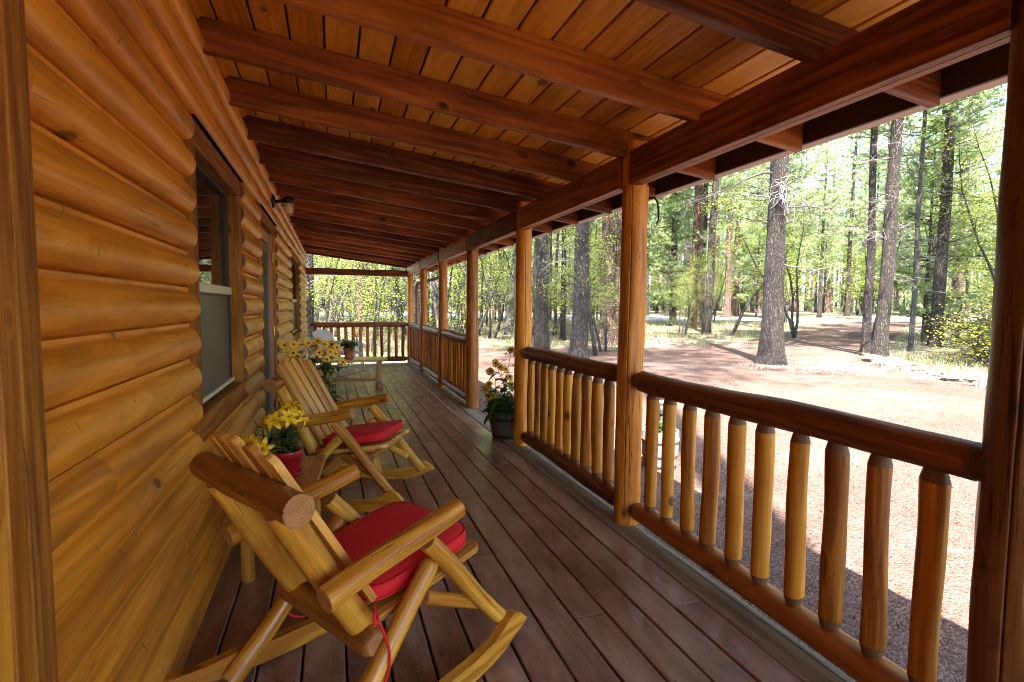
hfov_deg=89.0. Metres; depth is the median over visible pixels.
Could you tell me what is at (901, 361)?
rock
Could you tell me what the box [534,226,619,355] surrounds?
oak tree
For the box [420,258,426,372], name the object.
porch post
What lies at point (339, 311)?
oak tree
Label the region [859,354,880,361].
rock
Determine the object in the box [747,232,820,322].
oak tree
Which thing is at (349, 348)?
geranium pot
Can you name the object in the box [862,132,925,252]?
pine tree
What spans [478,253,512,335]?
oak tree
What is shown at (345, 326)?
log railing
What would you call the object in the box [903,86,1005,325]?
pine tree
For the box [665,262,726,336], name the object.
oak tree
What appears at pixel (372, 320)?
oak tree
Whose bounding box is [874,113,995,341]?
pine tree
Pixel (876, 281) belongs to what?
oak tree
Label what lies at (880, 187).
pine tree
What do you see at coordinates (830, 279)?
pine tree
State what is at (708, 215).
pine tree
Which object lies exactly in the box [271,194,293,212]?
wall lamp
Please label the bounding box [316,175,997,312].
distant woods
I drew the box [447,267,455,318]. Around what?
pine tree
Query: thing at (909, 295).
pine tree
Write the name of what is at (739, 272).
pine tree
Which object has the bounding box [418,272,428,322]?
pine tree
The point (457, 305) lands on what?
oak tree
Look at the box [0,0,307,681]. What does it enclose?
log house
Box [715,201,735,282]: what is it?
pine tree
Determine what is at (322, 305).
pine tree
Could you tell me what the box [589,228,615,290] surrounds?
oak tree
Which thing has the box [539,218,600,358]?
pine tree
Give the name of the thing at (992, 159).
sky
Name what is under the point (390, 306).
oak tree
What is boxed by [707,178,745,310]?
pine tree
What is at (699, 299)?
oak tree
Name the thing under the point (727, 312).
pine tree
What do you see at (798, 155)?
pine tree
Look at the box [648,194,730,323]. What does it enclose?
pine tree
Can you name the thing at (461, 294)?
pine tree
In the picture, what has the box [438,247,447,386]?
porch post
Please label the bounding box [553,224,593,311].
pine tree
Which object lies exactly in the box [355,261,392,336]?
pine tree
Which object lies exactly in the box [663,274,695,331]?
oak tree
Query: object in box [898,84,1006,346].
pine tree
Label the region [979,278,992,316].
oak tree
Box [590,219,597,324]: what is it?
pine tree
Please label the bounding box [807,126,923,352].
pine tree
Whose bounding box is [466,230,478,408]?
porch post
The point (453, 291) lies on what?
pine tree
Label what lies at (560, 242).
pine tree
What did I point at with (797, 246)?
pine tree
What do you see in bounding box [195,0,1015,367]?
porch roof
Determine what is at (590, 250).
pine tree
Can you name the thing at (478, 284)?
pine tree
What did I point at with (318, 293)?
oak tree
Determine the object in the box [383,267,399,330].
pine tree
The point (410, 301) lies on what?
porch post
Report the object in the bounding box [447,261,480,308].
oak tree
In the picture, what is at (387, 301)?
oak tree
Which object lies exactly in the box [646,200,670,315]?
pine tree
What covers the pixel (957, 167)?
pine tree
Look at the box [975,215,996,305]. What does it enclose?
pine tree
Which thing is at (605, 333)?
oak tree
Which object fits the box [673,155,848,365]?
pine tree
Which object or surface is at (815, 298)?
pine tree
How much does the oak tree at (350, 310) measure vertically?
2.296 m
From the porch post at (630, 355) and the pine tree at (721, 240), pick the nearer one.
the porch post at (630, 355)
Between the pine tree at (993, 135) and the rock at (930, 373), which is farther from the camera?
the pine tree at (993, 135)
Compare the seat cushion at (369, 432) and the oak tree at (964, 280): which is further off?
the oak tree at (964, 280)
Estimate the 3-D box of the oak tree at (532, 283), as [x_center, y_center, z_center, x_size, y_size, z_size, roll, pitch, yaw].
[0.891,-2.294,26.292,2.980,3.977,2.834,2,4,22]
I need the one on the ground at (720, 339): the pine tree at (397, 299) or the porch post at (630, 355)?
the pine tree at (397, 299)
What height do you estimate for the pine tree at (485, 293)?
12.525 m
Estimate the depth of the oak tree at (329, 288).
25.80 m
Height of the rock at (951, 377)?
0.278 m
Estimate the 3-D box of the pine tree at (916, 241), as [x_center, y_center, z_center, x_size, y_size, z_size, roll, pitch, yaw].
[13.955,-8.141,17.377,7.347,17.292,7.870,-2,5,-38]
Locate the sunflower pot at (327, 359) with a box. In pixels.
[277,337,348,461]
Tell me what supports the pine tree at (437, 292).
on the ground at (720, 339)
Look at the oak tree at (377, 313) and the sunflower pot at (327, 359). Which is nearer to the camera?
the sunflower pot at (327, 359)
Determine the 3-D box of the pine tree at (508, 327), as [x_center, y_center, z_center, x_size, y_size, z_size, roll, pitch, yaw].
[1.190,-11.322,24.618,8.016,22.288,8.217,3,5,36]
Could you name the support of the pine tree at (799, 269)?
on the ground at (720, 339)
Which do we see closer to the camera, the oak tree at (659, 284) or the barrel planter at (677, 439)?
the barrel planter at (677, 439)
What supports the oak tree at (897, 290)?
on the ground at (720, 339)
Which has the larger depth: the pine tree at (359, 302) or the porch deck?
the pine tree at (359, 302)
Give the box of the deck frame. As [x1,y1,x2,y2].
[256,369,437,681]
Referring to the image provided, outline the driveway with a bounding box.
[427,322,985,681]
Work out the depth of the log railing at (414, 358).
10.79 m
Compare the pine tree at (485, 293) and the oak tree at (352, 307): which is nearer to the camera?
the oak tree at (352, 307)
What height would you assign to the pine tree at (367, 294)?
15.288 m
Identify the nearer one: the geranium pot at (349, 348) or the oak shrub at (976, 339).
the geranium pot at (349, 348)
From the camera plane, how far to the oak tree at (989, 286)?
32.81 m
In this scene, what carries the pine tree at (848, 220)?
on the ground at (720, 339)
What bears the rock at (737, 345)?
on the ground at (720, 339)
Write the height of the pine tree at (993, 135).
18.438 m
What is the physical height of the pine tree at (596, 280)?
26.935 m
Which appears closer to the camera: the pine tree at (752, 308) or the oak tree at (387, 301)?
the oak tree at (387, 301)
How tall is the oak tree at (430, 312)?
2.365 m
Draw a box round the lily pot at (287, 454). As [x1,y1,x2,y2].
[243,399,308,476]
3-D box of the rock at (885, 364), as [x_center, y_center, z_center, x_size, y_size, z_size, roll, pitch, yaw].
[9.943,0.678,13.754,0.652,0.312,0.400,-3,5,-42]
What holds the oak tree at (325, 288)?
on the ground at (720, 339)
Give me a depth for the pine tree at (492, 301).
40.78 m
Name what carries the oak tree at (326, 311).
on the ground at (720, 339)
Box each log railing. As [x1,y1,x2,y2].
[310,322,407,362]
[408,322,419,367]
[422,325,437,380]
[441,329,465,400]
[521,346,616,505]
[629,371,981,681]
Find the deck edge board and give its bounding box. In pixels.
[404,363,855,681]
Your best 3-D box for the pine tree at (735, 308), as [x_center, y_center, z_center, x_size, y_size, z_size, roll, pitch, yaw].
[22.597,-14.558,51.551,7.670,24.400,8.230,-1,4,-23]
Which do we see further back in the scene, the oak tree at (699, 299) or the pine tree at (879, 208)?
the pine tree at (879, 208)
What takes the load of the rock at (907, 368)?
on the ground at (720, 339)
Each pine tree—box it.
[305,254,336,357]
[314,256,340,316]
[315,257,338,321]
[316,256,325,307]
[329,258,340,314]
[337,263,368,307]
[339,264,352,321]
[346,260,355,321]
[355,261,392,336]
[358,262,388,336]
[380,264,404,309]
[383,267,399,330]
[386,266,449,322]
[388,269,400,321]
[404,268,406,311]
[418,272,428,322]
[427,270,448,310]
[427,271,430,320]
[431,271,448,326]
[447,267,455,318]
[448,266,457,310]
[452,258,485,301]
[453,262,478,325]
[478,256,497,326]
[479,253,496,309]
[480,253,504,321]
[483,259,500,325]
[488,253,494,319]
[493,249,506,324]
[493,250,510,322]
[502,242,534,264]
[502,246,532,334]
[506,233,554,349]
[507,240,539,356]
[513,239,555,336]
[531,235,573,314]
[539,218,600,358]
[548,232,573,296]
[548,233,553,320]
[549,217,616,340]
[549,231,572,330]
[552,230,573,314]
[552,231,591,310]
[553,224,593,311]
[558,237,591,309]
[560,219,600,286]
[588,225,599,321]
[589,223,601,319]
[590,210,621,345]
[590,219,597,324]
[591,229,601,313]
[615,193,681,280]
[646,187,706,325]
[646,191,678,300]
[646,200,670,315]
[647,198,665,240]
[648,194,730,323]
[649,207,661,278]
[650,190,693,311]
[650,199,693,310]
[651,212,681,310]
[653,186,693,315]
[655,182,722,316]
[662,170,760,322]
[666,202,690,310]
[668,172,747,248]
[671,183,726,328]
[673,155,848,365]
[681,187,726,257]
[687,161,769,333]
[707,143,837,285]
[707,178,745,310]
[708,169,751,310]
[709,162,769,317]
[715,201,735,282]
[719,159,798,315]
[719,237,752,302]
[720,157,808,312]
[728,149,823,316]
[732,167,767,311]
[732,236,764,306]
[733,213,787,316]
[738,135,850,271]
[750,157,812,273]
[750,161,830,307]
[787,137,868,317]
[788,146,833,311]
[788,214,806,311]
[793,181,842,311]
[800,129,908,316]
[803,188,845,312]
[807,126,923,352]
[807,136,880,311]
[815,148,864,311]
[833,130,887,309]
[834,136,902,312]
[836,116,928,356]
[840,148,912,291]
[844,154,910,313]
[846,246,877,299]
[847,118,918,275]
[848,85,1005,351]
[859,88,1006,335]
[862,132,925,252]
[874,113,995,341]
[879,135,934,310]
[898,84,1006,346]
[898,227,949,304]
[899,89,1006,330]
[899,96,1001,317]
[901,208,976,303]
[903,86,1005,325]
[933,128,1000,315]
[951,180,993,285]
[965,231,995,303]
[971,206,996,285]
[974,164,999,275]
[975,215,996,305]
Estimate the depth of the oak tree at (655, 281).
69.52 m
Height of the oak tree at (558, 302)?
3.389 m
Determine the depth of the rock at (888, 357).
14.84 m
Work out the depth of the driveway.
5.73 m
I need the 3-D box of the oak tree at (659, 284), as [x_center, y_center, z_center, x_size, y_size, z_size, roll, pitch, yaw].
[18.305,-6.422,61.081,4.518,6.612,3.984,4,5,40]
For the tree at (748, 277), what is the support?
on the ground at (720, 339)
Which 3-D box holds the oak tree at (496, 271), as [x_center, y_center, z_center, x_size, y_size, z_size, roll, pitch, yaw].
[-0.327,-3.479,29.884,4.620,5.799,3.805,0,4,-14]
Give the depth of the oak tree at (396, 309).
21.95 m
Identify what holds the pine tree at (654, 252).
on the ground at (720, 339)
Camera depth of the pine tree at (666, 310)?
52.56 m
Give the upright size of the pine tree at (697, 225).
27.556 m
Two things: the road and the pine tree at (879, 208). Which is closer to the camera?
the road
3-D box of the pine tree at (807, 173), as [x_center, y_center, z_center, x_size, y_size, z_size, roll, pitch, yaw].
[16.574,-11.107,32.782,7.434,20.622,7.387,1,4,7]
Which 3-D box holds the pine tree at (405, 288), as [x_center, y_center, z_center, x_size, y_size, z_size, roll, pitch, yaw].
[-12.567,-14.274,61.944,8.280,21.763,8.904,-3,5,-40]
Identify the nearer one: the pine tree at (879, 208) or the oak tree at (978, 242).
the oak tree at (978, 242)
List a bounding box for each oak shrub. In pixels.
[916,278,992,366]
[944,319,990,355]
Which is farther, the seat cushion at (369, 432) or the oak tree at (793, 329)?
the oak tree at (793, 329)
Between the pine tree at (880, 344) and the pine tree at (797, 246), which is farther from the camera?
the pine tree at (797, 246)
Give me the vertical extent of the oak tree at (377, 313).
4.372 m
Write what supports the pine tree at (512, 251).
on the ground at (720, 339)
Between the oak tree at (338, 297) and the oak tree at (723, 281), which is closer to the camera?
the oak tree at (338, 297)
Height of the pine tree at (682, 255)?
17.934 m
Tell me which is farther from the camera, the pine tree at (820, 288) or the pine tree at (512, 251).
the pine tree at (512, 251)
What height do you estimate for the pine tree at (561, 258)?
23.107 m
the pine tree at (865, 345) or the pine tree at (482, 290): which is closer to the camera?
the pine tree at (865, 345)
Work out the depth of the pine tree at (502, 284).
33.85 m
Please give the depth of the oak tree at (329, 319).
27.94 m
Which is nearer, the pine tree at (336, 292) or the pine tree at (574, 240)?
the pine tree at (574, 240)
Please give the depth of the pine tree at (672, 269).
33.79 m
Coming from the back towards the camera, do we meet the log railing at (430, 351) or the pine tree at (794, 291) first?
the pine tree at (794, 291)
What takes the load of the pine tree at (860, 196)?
on the ground at (720, 339)
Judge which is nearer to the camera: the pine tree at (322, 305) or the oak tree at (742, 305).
the oak tree at (742, 305)
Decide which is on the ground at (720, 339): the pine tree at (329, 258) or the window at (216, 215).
the pine tree at (329, 258)
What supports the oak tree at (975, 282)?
on the ground at (720, 339)
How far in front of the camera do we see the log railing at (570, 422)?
3.72 m
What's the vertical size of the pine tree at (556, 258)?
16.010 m
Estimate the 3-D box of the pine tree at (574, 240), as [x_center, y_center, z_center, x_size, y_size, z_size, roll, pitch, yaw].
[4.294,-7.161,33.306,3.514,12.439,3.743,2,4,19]
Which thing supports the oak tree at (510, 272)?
on the ground at (720, 339)
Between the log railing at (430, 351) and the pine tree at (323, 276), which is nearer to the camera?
the log railing at (430, 351)
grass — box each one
[738,352,941,376]
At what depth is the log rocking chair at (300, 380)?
3.38 m
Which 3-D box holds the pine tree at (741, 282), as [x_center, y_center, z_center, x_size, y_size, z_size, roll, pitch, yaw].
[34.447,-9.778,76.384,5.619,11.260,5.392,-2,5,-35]
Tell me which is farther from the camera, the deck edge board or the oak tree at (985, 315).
the oak tree at (985, 315)
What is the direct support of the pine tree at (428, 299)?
on the ground at (720, 339)
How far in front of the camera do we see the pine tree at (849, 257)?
49.99 m
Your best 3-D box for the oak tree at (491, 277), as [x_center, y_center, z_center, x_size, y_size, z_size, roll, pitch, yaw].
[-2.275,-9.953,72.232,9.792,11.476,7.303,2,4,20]
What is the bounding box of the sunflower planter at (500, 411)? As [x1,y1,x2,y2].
[478,346,514,439]
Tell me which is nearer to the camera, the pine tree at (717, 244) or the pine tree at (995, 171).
the pine tree at (995, 171)
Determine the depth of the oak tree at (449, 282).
22.37 m
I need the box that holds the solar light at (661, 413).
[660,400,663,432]
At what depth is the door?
5.02 m
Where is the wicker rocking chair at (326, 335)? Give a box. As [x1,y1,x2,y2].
[312,329,371,375]
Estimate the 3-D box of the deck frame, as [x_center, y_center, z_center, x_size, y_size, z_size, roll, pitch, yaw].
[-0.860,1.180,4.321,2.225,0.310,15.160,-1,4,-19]
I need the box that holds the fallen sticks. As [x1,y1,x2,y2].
[400,330,703,346]
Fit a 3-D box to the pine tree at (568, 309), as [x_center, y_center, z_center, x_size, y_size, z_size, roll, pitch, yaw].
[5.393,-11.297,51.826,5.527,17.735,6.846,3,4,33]
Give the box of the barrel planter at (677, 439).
[642,409,679,470]
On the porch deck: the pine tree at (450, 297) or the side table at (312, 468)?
the side table at (312, 468)
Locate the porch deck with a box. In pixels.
[182,363,801,681]
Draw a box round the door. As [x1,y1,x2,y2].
[253,204,278,438]
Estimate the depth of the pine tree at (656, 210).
36.25 m
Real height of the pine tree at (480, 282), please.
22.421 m
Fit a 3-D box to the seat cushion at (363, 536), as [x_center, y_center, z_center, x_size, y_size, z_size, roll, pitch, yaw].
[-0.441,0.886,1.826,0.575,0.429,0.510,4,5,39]
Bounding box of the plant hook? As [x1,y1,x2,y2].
[649,192,667,224]
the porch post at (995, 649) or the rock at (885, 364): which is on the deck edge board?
the porch post at (995, 649)
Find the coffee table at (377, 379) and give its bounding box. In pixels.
[318,356,387,388]
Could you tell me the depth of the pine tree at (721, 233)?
74.50 m
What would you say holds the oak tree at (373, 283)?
on the ground at (720, 339)
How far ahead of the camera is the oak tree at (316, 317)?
19.05 m
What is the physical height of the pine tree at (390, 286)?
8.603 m
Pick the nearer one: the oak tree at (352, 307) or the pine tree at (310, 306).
the pine tree at (310, 306)
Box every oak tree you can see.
[305,280,344,315]
[313,255,355,321]
[314,258,358,348]
[314,259,359,339]
[314,262,324,328]
[316,259,346,318]
[327,266,404,302]
[328,259,355,328]
[331,261,370,336]
[332,260,430,352]
[333,287,391,340]
[339,284,371,321]
[350,276,403,339]
[351,260,430,337]
[371,264,419,333]
[372,269,405,321]
[374,267,403,327]
[394,264,465,327]
[401,272,482,331]
[419,291,434,325]
[427,262,466,303]
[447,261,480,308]
[448,263,480,331]
[448,264,478,330]
[449,248,512,334]
[449,263,493,333]
[452,279,492,322]
[462,248,514,338]
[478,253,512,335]
[479,251,552,291]
[479,253,507,331]
[483,250,512,309]
[484,245,553,307]
[500,249,535,332]
[501,257,557,319]
[504,252,573,331]
[531,268,573,335]
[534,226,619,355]
[554,210,621,301]
[561,230,647,350]
[588,240,601,317]
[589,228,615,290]
[649,255,664,311]
[649,257,666,312]
[649,262,680,302]
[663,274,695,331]
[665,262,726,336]
[673,246,723,334]
[689,237,733,282]
[700,177,857,337]
[705,227,751,314]
[705,253,742,321]
[708,226,821,335]
[714,252,751,310]
[718,213,800,313]
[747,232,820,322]
[784,221,842,312]
[826,201,936,338]
[826,242,897,315]
[838,246,905,314]
[874,279,878,312]
[876,249,919,312]
[896,175,997,338]
[900,107,1002,281]
[909,242,990,322]
[949,257,992,321]
[963,246,994,304]
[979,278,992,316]
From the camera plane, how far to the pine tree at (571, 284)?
81.88 m
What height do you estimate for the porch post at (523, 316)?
2.212 m
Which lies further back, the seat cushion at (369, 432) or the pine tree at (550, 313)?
the pine tree at (550, 313)
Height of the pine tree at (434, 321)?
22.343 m
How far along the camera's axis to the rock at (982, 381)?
10.74 m
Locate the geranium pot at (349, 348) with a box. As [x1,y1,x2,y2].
[340,332,358,358]
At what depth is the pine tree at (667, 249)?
65.20 m
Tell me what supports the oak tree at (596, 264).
on the ground at (720, 339)
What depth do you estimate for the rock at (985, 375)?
11.35 m
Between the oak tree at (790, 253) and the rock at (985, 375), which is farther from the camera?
the oak tree at (790, 253)
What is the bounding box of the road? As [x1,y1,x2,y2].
[320,313,979,321]
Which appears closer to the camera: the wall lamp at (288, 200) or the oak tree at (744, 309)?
the wall lamp at (288, 200)
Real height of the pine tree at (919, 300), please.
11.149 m
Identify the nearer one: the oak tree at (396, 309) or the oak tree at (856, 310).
the oak tree at (396, 309)
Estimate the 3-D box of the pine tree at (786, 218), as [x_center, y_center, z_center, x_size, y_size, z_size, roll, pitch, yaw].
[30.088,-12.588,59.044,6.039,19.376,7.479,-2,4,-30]
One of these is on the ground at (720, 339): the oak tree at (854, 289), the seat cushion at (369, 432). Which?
the oak tree at (854, 289)
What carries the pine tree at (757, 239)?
on the ground at (720, 339)
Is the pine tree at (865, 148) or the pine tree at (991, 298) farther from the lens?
the pine tree at (865, 148)
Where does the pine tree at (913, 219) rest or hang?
on the ground at (720, 339)
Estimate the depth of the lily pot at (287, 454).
2.48 m
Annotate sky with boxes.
[351,83,1006,310]
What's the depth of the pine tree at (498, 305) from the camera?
35.77 m
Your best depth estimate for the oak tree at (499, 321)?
22.40 m
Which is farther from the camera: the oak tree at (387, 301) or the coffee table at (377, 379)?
the oak tree at (387, 301)
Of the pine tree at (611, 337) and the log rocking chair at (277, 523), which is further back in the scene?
the pine tree at (611, 337)
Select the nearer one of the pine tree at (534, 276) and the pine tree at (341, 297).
the pine tree at (534, 276)
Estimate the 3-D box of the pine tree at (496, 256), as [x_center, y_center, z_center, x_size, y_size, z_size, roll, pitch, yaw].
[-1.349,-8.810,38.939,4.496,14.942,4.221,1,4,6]
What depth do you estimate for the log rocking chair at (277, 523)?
1.60 m
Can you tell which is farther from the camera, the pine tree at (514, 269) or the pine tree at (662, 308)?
the pine tree at (662, 308)
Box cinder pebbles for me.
[478,345,985,679]
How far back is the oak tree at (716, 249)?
55.55 m
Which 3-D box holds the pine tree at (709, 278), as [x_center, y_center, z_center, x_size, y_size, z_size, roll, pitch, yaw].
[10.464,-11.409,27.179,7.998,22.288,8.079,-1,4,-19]
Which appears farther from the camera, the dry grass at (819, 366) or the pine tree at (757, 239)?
the pine tree at (757, 239)
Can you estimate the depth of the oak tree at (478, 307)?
28.44 m
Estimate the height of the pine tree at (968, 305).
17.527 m
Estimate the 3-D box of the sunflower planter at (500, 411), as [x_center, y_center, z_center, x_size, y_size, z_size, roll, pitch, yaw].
[-0.084,0.491,5.078,0.535,0.900,0.449,-1,4,-19]
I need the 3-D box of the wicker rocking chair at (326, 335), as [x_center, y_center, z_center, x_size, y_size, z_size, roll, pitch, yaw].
[-3.129,0.204,9.566,0.925,0.828,0.640,1,4,13]
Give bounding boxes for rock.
[729,342,745,347]
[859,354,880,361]
[871,358,893,364]
[879,356,901,358]
[880,360,897,368]
[891,359,918,366]
[899,365,916,371]
[918,372,939,376]
[940,373,962,381]
[956,371,982,379]
[958,374,978,382]
[971,372,987,378]
[972,378,986,387]
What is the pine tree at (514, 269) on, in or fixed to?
on the ground at (720, 339)
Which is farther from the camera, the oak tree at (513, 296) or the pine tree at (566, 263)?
the pine tree at (566, 263)
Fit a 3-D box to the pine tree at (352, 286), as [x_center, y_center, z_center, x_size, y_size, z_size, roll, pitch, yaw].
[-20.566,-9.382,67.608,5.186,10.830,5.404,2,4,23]
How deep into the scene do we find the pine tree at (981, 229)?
55.11 m
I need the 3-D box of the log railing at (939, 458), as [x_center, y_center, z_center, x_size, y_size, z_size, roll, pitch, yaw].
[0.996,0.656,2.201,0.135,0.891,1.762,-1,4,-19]
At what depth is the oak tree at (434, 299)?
19.92 m
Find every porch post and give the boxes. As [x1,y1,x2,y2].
[407,274,413,362]
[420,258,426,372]
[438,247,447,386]
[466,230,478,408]
[513,201,531,445]
[614,140,648,525]
[966,0,1023,681]
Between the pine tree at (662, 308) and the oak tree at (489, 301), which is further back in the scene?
the pine tree at (662, 308)
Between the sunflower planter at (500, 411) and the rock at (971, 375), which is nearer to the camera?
the sunflower planter at (500, 411)
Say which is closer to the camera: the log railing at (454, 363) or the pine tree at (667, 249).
the log railing at (454, 363)
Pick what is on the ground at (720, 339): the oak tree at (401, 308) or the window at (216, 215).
the oak tree at (401, 308)
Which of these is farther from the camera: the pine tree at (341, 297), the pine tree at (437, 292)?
the pine tree at (341, 297)
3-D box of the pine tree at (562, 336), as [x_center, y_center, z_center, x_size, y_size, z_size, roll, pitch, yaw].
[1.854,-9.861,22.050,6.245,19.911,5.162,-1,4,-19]
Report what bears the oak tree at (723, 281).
on the ground at (720, 339)
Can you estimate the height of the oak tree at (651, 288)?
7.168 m
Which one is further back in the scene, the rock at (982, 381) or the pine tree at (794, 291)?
the pine tree at (794, 291)
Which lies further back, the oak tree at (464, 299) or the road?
the road
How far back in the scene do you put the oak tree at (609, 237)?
20.42 m
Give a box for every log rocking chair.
[163,432,526,681]
[263,357,433,511]
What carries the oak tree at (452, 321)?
on the ground at (720, 339)
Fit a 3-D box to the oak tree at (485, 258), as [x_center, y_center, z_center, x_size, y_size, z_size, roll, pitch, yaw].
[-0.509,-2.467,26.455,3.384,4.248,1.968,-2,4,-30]
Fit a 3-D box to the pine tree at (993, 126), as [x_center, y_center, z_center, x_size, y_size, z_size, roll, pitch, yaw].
[24.684,-8.837,28.654,5.241,16.818,6.492,1,4,0]
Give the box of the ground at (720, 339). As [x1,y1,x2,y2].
[315,306,991,384]
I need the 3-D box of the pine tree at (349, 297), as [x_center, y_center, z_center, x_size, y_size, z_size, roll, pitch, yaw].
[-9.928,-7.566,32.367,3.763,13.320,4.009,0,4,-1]
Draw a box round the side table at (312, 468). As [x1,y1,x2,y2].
[240,455,325,582]
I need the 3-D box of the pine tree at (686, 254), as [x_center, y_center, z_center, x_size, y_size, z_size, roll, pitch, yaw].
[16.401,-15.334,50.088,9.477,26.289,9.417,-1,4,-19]
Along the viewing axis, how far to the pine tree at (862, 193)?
53.09 m
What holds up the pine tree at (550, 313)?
on the ground at (720, 339)
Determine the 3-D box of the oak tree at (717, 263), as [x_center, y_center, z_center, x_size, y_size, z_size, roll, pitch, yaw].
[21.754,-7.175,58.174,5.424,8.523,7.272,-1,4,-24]
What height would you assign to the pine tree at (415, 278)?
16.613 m
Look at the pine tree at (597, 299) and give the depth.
40.13 m
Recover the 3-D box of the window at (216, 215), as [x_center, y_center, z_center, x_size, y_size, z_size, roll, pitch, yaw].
[-1.516,-0.276,2.654,0.087,1.320,1.220,-1,4,-19]
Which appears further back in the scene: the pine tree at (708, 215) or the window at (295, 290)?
the pine tree at (708, 215)
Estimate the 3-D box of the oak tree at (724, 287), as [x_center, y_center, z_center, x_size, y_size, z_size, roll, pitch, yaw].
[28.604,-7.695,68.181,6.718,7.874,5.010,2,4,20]
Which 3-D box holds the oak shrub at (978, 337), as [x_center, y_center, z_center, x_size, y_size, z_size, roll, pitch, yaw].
[12.691,-0.279,14.074,3.479,2.861,3.574,-2,5,-36]
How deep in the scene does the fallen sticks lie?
20.51 m
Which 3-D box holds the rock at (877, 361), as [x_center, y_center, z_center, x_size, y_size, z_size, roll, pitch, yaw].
[10.235,0.616,14.377,0.417,0.272,0.620,-3,5,-41]
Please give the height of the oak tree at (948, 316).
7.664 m
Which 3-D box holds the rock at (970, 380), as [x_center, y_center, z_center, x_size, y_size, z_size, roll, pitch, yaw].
[10.045,0.848,11.523,0.320,0.234,0.506,-1,4,-22]
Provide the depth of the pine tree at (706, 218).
32.06 m
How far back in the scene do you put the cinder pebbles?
5.33 m
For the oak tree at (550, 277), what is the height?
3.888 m
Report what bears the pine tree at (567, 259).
on the ground at (720, 339)
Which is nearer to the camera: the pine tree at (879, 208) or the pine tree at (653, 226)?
the pine tree at (653, 226)
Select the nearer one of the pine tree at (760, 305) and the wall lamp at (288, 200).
the wall lamp at (288, 200)
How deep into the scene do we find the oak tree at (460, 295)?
26.89 m
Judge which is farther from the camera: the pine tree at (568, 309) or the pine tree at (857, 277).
the pine tree at (857, 277)
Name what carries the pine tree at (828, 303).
on the ground at (720, 339)
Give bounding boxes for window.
[176,120,245,439]
[287,247,300,340]
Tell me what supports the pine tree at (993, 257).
on the ground at (720, 339)
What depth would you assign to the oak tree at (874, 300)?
61.17 m
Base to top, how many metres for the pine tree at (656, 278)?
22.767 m
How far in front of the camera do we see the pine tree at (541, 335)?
16.97 m
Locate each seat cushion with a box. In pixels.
[277,501,465,681]
[315,420,402,453]
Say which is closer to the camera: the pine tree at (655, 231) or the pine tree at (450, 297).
the pine tree at (655, 231)
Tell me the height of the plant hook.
0.189 m

